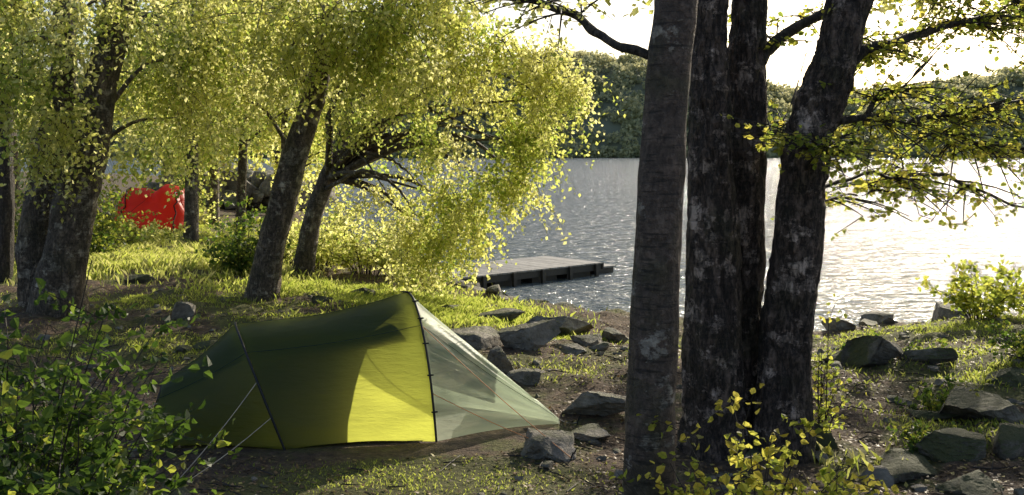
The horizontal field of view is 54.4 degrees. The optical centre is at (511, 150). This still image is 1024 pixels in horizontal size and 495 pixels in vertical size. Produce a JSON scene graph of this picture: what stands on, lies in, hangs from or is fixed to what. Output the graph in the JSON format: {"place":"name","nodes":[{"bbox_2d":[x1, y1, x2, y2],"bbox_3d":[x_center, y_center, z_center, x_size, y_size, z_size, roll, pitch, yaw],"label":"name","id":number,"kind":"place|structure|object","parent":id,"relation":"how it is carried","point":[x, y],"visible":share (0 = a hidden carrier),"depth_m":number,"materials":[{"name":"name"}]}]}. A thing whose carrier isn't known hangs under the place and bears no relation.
{"place":"outdoors","nodes":[
{"label":"outdoors","id":0,"kind":"place"},
{"bbox_2d":[0,171,1023,494],"bbox_3d":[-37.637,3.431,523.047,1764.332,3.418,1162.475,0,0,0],"label":"ground","id":1,"kind":"structure","parent":0,"point":[498,441],"depth_m":8.05,"materials":[{"name":"brown soil"}]},
{"bbox_2d":[13,5,47,202],"bbox_3d":[-20.260,-3.215,39.510,5.066,11.027,5.028,0,0,0],"label":"birch tree","id":2,"kind":"object","parent":1,"relation":"on","point":[15,176],"visible":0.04,"depth_m":39.80,"materials":[{"name":"green plant"}]},
{"bbox_2d":[13,2,49,158],"bbox_3d":[-16.639,-2.685,29.076,5.960,10.014,5.074,0,0,0],"label":"birch tree","id":3,"kind":"object","parent":1,"relation":"on","point":[28,122],"visible":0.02,"depth_m":30.06,"materials":[{"name":"green plant"}]},
{"bbox_2d":[0,0,94,282],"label":"birch tree","id":4,"kind":"object","parent":1,"relation":"on","point":[7,208],"visible":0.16,"depth_m":15.90,"materials":[{"name":"green plant"}]},
{"bbox_2d":[14,173,102,256],"bbox_3d":[-9.399,1.162,19.276,2.616,2.034,2.674,0,0,-34],"label":"leafy shrub","id":5,"kind":"object","parent":1,"relation":"on","point":[16,224],"visible":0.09,"depth_m":18.86,"materials":[{"name":"green plant"}]},
{"bbox_2d":[15,189,112,231],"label":"leafy shrub","id":6,"kind":"object","parent":1,"relation":"on","point":[104,191],"visible":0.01,"depth_m":21.80,"materials":[{"name":"green plant"}]},
{"bbox_2d":[16,437,192,494],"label":"leafy shrub","id":7,"kind":"object","parent":1,"relation":"on","point":[151,481],"visible":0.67,"depth_m":3.98,"materials":[{"name":"green plant"}]},
{"bbox_2d":[0,260,234,494],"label":"leafy shrub","id":8,"kind":"object","parent":1,"relation":"on","point":[71,481],"visible":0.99,"depth_m":4.05,"materials":[{"name":"green plant"}]},
{"bbox_2d":[89,184,152,253],"bbox_3d":[-7.825,1.403,18.943,1.976,1.501,1.352,0,0,0],"label":"leafy shrub","id":9,"kind":"object","parent":1,"relation":"on","point":[98,243],"visible":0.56,"depth_m":18.92,"materials":[{"name":"green plant"}]},
{"bbox_2d":[0,291,242,494],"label":"leafy shrub","id":10,"kind":"object","parent":1,"relation":"on","point":[118,404],"visible":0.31,"depth_m":4.84,"materials":[{"name":"green plant"}]},
{"bbox_2d":[0,0,252,317],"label":"birch tree","id":11,"kind":"object","parent":1,"relation":"on","point":[60,196],"visible":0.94,"depth_m":12.65,"materials":[{"name":"green plant"}]},
{"bbox_2d":[93,165,160,236],"bbox_3d":[-9.282,1.226,22.528,1.886,1.805,2.132,0,0,33],"label":"leafy shrub","id":12,"kind":"object","parent":1,"relation":"on","point":[119,204],"visible":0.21,"depth_m":22.65,"materials":[{"name":"green plant"}]},
{"bbox_2d":[124,274,155,282],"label":"rock","id":13,"kind":"object","parent":1,"relation":"on","point":[140,278],"visible":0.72,"depth_m":15.71,"materials":[{"name":"stone"}]},
{"bbox_2d":[97,215,190,245],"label":"leafy shrub","id":14,"kind":"object","parent":1,"relation":"on","point":[158,234],"visible":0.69,"depth_m":22.42,"materials":[{"name":"green plant"}]},
{"bbox_2d":[115,184,183,229],"bbox_3d":[-9.859,1.549,27.446,2.128,1.240,1.730,0,0,0],"label":"red tent","id":15,"kind":"object","parent":1,"relation":"on","point":[155,201],"visible":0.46,"depth_m":26.79,"materials":[{"name":"red fabric"}]},
{"bbox_2d":[114,0,230,186],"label":"birch tree","id":16,"kind":"object","parent":1,"relation":"on","point":[165,177],"visible":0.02,"depth_m":35.74,"materials":[{"name":"green plant"}]},
{"bbox_2d":[36,0,317,241],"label":"birch tree","id":17,"kind":"object","parent":1,"relation":"on","point":[191,208],"visible":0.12,"depth_m":24.33,"materials":[{"name":"green plant"}]},
{"bbox_2d":[171,301,195,319],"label":"rock","id":18,"kind":"object","parent":1,"relation":"on","point":[182,309],"visible":0.77,"depth_m":12.58,"materials":[{"name":"stone"}]},
{"bbox_2d":[174,345,192,352],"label":"rock","id":19,"kind":"object","parent":1,"relation":"on","point":[180,348],"visible":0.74,"depth_m":10.76,"materials":[{"name":"stone"}]},
{"bbox_2d":[110,0,287,224],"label":"birch tree","id":20,"kind":"object","parent":1,"relation":"on","point":[213,173],"visible":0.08,"depth_m":30.89,"materials":[{"name":"green plant"}]},
{"bbox_2d":[192,340,215,349],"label":"rock","id":21,"kind":"object","parent":1,"relation":"on","point":[206,344],"visible":0.5,"depth_m":10.84,"materials":[{"name":"stone"}]},
{"bbox_2d":[198,182,235,224],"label":"leafy shrub","id":22,"kind":"object","parent":1,"relation":"on","point":[201,212],"visible":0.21,"depth_m":30.09,"materials":[{"name":"green plant"}]},
{"bbox_2d":[141,163,336,211],"bbox_3d":[-11.506,1.790,42.580,7.128,2.579,8.623,0,0,0],"label":"rock embankment","id":23,"kind":"object","parent":1,"relation":"on","point":[258,190],"visible":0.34,"depth_m":39.68,"materials":[{"name":"stone"}]},
{"bbox_2d":[195,189,297,275],"bbox_3d":[-4.735,1.495,17.754,1.731,1.604,1.876,0,0,0],"label":"leafy shrub","id":24,"kind":"object","parent":1,"relation":"on","point":[233,251],"visible":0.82,"depth_m":17.65,"materials":[{"name":"green plant"}]},
{"bbox_2d":[133,0,360,236],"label":"birch tree","id":25,"kind":"object","parent":1,"relation":"on","point":[241,179],"visible":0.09,"depth_m":26.78,"materials":[{"name":"green plant"}]},
{"bbox_2d":[221,0,340,181],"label":"birch tree","id":26,"kind":"object","parent":1,"relation":"on","point":[276,157],"visible":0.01,"depth_m":37.86,"materials":[{"name":"green plant"}]},
{"bbox_2d":[246,202,342,262],"bbox_3d":[-4.799,1.721,21.496,1.788,1.466,1.705,0,0,17],"label":"leafy shrub","id":27,"kind":"object","parent":1,"relation":"on","point":[296,224],"visible":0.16,"depth_m":21.32,"materials":[{"name":"green plant"}]},
{"bbox_2d":[203,0,398,214],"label":"birch tree","id":28,"kind":"object","parent":1,"relation":"on","point":[318,152],"visible":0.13,"depth_m":27.44,"materials":[{"name":"green plant"}]},
{"bbox_2d":[131,0,487,301],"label":"birch tree","id":29,"kind":"object","parent":1,"relation":"on","point":[329,57],"visible":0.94,"depth_m":13.88,"materials":[{"name":"green plant"}]},
{"bbox_2d":[311,295,332,303],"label":"rock","id":30,"kind":"object","parent":1,"relation":"on","point":[317,297],"visible":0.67,"depth_m":13.99,"materials":[{"name":"stone"}]},
{"bbox_2d":[284,205,366,273],"bbox_3d":[-3.863,1.851,20.230,1.947,1.426,2.102,0,0,0],"label":"leafy shrub","id":31,"kind":"object","parent":1,"relation":"on","point":[321,258],"visible":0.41,"depth_m":20.01,"materials":[{"name":"green plant"}]},
{"bbox_2d":[292,188,396,243],"bbox_3d":[-4.422,1.718,25.905,2.177,1.765,2.504,0,0,41],"label":"leafy shrub","id":32,"kind":"object","parent":1,"relation":"on","point":[335,210],"visible":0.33,"depth_m":25.89,"materials":[{"name":"green plant"}]},
{"bbox_2d":[136,291,579,478],"bbox_3d":[-1.480,1.660,7.710,3.826,1.129,2.857,0,0,-15],"label":"tunnel tent","id":33,"kind":"object","parent":1,"relation":"on","point":[405,366],"visible":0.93,"depth_m":7.18,"materials":[{"name":"green fabric"}]},
{"bbox_2d":[295,200,431,275],"bbox_3d":[-2.862,1.785,20.021,2.841,1.557,2.606,0,0,0],"label":"leafy shrub","id":34,"kind":"object","parent":1,"relation":"on","point":[357,249],"visible":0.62,"depth_m":19.75,"materials":[{"name":"green plant"}]},
{"bbox_2d":[351,287,375,294],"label":"rock","id":35,"kind":"object","parent":1,"relation":"on","point":[364,289],"visible":0.47,"depth_m":15.84,"materials":[{"name":"stone"}]},
{"bbox_2d":[348,219,434,269],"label":"leafy shrub","id":36,"kind":"object","parent":1,"relation":"on","point":[382,267],"visible":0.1,"depth_m":19.79,"materials":[{"name":"green plant"}]},
{"bbox_2d":[381,259,460,287],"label":"leafy shrub","id":37,"kind":"object","parent":1,"relation":"on","point":[402,275],"visible":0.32,"depth_m":18.20,"materials":[{"name":"green plant"}]},
{"bbox_2d":[439,305,467,311],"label":"rock","id":38,"kind":"object","parent":1,"relation":"on","point":[449,306],"visible":0.16,"depth_m":14.39,"materials":[{"name":"stone"}]},
{"bbox_2d":[290,0,625,298],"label":"birch tree","id":39,"kind":"object","parent":1,"relation":"on","point":[358,149],"visible":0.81,"depth_m":15.68,"materials":[{"name":"green plant"}]},
{"bbox_2d":[451,326,502,349],"bbox_3d":[-0.366,2.051,10.630,0.519,0.316,0.780,0,0,41],"label":"rock","id":40,"kind":"object","parent":1,"relation":"on","point":[480,337],"visible":0.49,"depth_m":10.44,"materials":[{"name":"stone"}]},
{"bbox_2d":[487,345,513,373],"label":"rock","id":41,"kind":"object","parent":1,"relation":"on","point":[498,358],"visible":0.56,"depth_m":9.12,"materials":[{"name":"stone"}]},
{"bbox_2d":[475,308,525,320],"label":"rock","id":42,"kind":"object","parent":1,"relation":"on","point":[506,313],"visible":0.47,"depth_m":13.50,"materials":[{"name":"stone"}]},
{"bbox_2d":[0,210,1023,494],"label":"grass","id":43,"kind":"structure","parent":1,"relation":"on","point":[174,260],"depth_m":14.16,"materials":[{"name":"green plant"}]},
{"bbox_2d":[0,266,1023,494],"bbox_3d":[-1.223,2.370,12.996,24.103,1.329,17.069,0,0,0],"label":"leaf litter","id":44,"kind":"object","parent":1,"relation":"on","point":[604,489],"visible":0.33,"depth_m":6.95,"materials":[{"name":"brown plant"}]},
{"bbox_2d":[0,296,1023,494],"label":"fallen twigs","id":45,"kind":"object","parent":1,"relation":"on","point":[453,461],"visible":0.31,"depth_m":7.68,"materials":[{"name":"brown plant"}]},
{"bbox_2d":[1,284,1023,494],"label":"stones","id":46,"kind":"object","parent":1,"relation":"on","point":[880,472],"visible":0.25,"depth_m":7.63,"materials":[{"name":"grey stone"}]},
{"bbox_2d":[506,368,540,384],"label":"rock","id":47,"kind":"object","parent":1,"relation":"on","point":[526,376],"visible":0.94,"depth_m":8.86,"materials":[{"name":"stone"}]},
{"bbox_2d":[497,316,560,350],"bbox_3d":[0.188,1.975,10.470,0.634,0.423,0.343,0,0,15],"label":"rock","id":48,"kind":"object","parent":1,"relation":"on","point":[536,332],"visible":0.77,"depth_m":10.37,"materials":[{"name":"stone"}]},
{"bbox_2d":[521,428,575,461],"bbox_3d":[0.251,2.085,6.914,0.419,0.260,0.354,0,0,13],"label":"rock","id":49,"kind":"object","parent":1,"relation":"on","point":[538,444],"visible":0.73,"depth_m":6.81,"materials":[{"name":"stone"}]},
{"bbox_2d":[555,343,586,354],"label":"rock","id":50,"kind":"object","parent":1,"relation":"on","point":[574,348],"visible":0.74,"depth_m":10.40,"materials":[{"name":"stone"}]},
{"bbox_2d":[551,316,593,334],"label":"rock","id":51,"kind":"object","parent":1,"relation":"on","point":[567,324],"visible":0.42,"depth_m":12.62,"materials":[{"name":"stone"}]},
{"bbox_2d":[464,0,697,494],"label":"silver birch tree","id":52,"kind":"object","parent":1,"relation":"on","point":[653,345],"visible":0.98,"depth_m":5.10,"materials":[{"name":"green plant"}]},
{"bbox_2d":[570,333,601,346],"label":"rock","id":53,"kind":"object","parent":1,"relation":"on","point":[591,339],"visible":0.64,"depth_m":10.89,"materials":[{"name":"stone"}]},
{"bbox_2d":[571,423,610,441],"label":"rock","id":54,"kind":"object","parent":1,"relation":"on","point":[589,431],"visible":0.89,"depth_m":7.22,"materials":[{"name":"stone"}]},
{"bbox_2d":[562,391,625,415],"bbox_3d":[0.702,2.035,7.905,0.620,0.287,0.496,0,0,0],"label":"rock","id":55,"kind":"object","parent":1,"relation":"on","point":[595,403],"visible":0.73,"depth_m":7.78,"materials":[{"name":"stone"}]},
{"bbox_2d":[601,327,628,343],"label":"rock","id":56,"kind":"object","parent":1,"relation":"on","point":[613,334],"visible":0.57,"depth_m":11.87,"materials":[{"name":"stone"}]},
{"bbox_2d":[321,228,994,330],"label":"shoreline rocks","id":57,"kind":"object","parent":1,"relation":"on","point":[941,311],"visible":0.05,"depth_m":15.04,"materials":[{"name":"stone"}]},
{"bbox_2d":[437,0,1023,463],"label":"birch tree","id":58,"kind":"object","parent":1,"relation":"on","point":[739,338],"visible":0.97,"depth_m":6.91,"materials":[{"name":"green plant"}]},
{"bbox_2d":[608,383,906,494],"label":"yellow shrub","id":59,"kind":"object","parent":1,"relation":"on","point":[754,481],"visible":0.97,"depth_m":4.76,"materials":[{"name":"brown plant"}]},
{"bbox_2d":[815,423,837,449],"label":"rock","id":60,"kind":"object","parent":1,"relation":"on","point":[826,439],"visible":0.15,"depth_m":6.98,"materials":[{"name":"stone"}]},
{"bbox_2d":[822,349,842,365],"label":"rock","id":61,"kind":"object","parent":1,"relation":"on","point":[836,356],"visible":0.19,"depth_m":10.03,"materials":[{"name":"stone"}]},
{"bbox_2d":[812,294,866,430],"bbox_3d":[2.260,1.612,7.159,0.704,1.081,0.769,0,0,35],"label":"sapling","id":62,"kind":"object","parent":1,"relation":"on","point":[823,392],"visible":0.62,"depth_m":7.19,"materials":[{"name":"green plant"}]},
{"bbox_2d":[841,335,903,367],"bbox_3d":[3.517,1.984,9.660,0.545,0.413,0.392,0,0,0],"label":"rock","id":63,"kind":"object","parent":1,"relation":"on","point":[866,351],"visible":0.72,"depth_m":9.57,"materials":[{"name":"stone"}]},
{"bbox_2d":[837,329,947,350],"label":"plant","id":64,"kind":"object","parent":1,"relation":"on","point":[943,342],"visible":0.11,"depth_m":10.60,"materials":[{"name":"green plant"}]},
{"bbox_2d":[880,447,936,483],"bbox_3d":[2.630,2.091,6.623,0.351,0.117,0.680,0,0,16],"label":"rock","id":65,"kind":"object","parent":1,"relation":"on","point":[915,465],"visible":0.94,"depth_m":6.52,"materials":[{"name":"stone"}]},
{"bbox_2d":[900,347,957,364],"bbox_3d":[3.926,1.945,9.384,0.491,0.217,0.319,0,0,17],"label":"rock","id":66,"kind":"object","parent":1,"relation":"on","point":[938,355],"visible":0.75,"depth_m":9.26,"materials":[{"name":"stone"}]},
{"bbox_2d":[885,372,979,411],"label":"plant","id":67,"kind":"object","parent":1,"relation":"on","point":[932,404],"visible":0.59,"depth_m":8.03,"materials":[{"name":"green plant"}]},
{"bbox_2d":[906,409,959,420],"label":"rock","id":68,"kind":"object","parent":1,"relation":"on","point":[927,414],"visible":0.81,"depth_m":7.73,"materials":[{"name":"stone"}]},
{"bbox_2d":[886,417,989,453],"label":"plant","id":69,"kind":"object","parent":1,"relation":"on","point":[911,439],"visible":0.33,"depth_m":6.98,"materials":[{"name":"green plant"}]},
{"bbox_2d":[876,0,1008,55],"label":"birch tree","id":70,"kind":"object","parent":1,"relation":"on","point":[891,8],"visible":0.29,"depth_m":16.26,"materials":[{"name":"green plant"}]},
{"bbox_2d":[914,427,986,462],"bbox_3d":[3.022,2.036,6.755,0.453,0.244,0.343,0,0,-24],"label":"rock","id":71,"kind":"object","parent":1,"relation":"on","point":[945,445],"visible":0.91,"depth_m":6.69,"materials":[{"name":"stone"}]},
{"bbox_2d":[915,254,1023,320],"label":"yellow shrub","id":72,"kind":"object","parent":1,"relation":"on","point":[962,300],"visible":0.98,"depth_m":13.14,"materials":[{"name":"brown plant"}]},
{"bbox_2d":[935,470,1004,494],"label":"rock","id":73,"kind":"object","parent":1,"relation":"on","point":[977,482],"visible":0.98,"depth_m":6.02,"materials":[{"name":"stone"}]},
{"bbox_2d":[939,385,1023,423],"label":"rock","id":74,"kind":"object","parent":1,"relation":"on","point":[963,402],"visible":0.72,"depth_m":7.47,"materials":[{"name":"stone"}]},
{"bbox_2d":[984,314,1023,362],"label":"plant","id":75,"kind":"object","parent":1,"relation":"on","point":[1019,351],"visible":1,"depth_m":8.84,"materials":[{"name":"green plant"}]},
{"bbox_2d":[985,366,1023,386],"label":"rock","id":76,"kind":"object","parent":1,"relation":"on","point":[1008,375],"visible":0.91,"depth_m":8.29,"materials":[{"name":"stone"}]},
{"bbox_2d":[992,422,1023,460],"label":"rock","id":77,"kind":"object","parent":1,"relation":"on","point":[1008,441],"visible":0.81,"depth_m":6.64,"materials":[{"name":"stone"}]},
{"bbox_2d":[1000,280,1023,315],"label":"yellow shrub","id":78,"kind":"object","parent":1,"relation":"on","point":[1020,306],"visible":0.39,"depth_m":13.23,"materials":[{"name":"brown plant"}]},
{"bbox_2d":[15,0,1023,88],"label":"sky","id":79,"kind":"structure","parent":0,"point":[784,66],"materials":[{"name":"white"}]},
{"bbox_2d":[17,64,1023,157],"bbox_3d":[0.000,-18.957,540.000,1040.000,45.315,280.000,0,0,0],"label":"hill","id":80,"kind":"structure","parent":0,"point":[608,126],"depth_m":424.52,"materials":[{"name":"green plant"}]},
{"bbox_2d":[17,48,1023,157],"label":"distant forest","id":81,"kind":"object","parent":80,"relation":"on","point":[623,65],"visible":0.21,"depth_m":427.88,"materials":[{"name":"green plant"}]},
{"bbox_2d":[19,158,1023,330],"bbox_3d":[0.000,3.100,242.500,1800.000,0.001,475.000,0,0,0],"label":"lake","id":82,"kind":"structure","parent":0,"point":[879,264],"depth_m":35.75,"materials":[{"name":"grey liquid"}]},
{"bbox_2d":[425,256,615,288],"bbox_3d":[-0.377,2.994,23.608,6.747,0.452,2.099,0,0,-42],"label":"floating dock","id":83,"kind":"object","parent":82,"relation":"on","point":[542,269],"visible":0.5,"depth_m":23.67,"materials":[{"name":"grey wood"}]}
]}

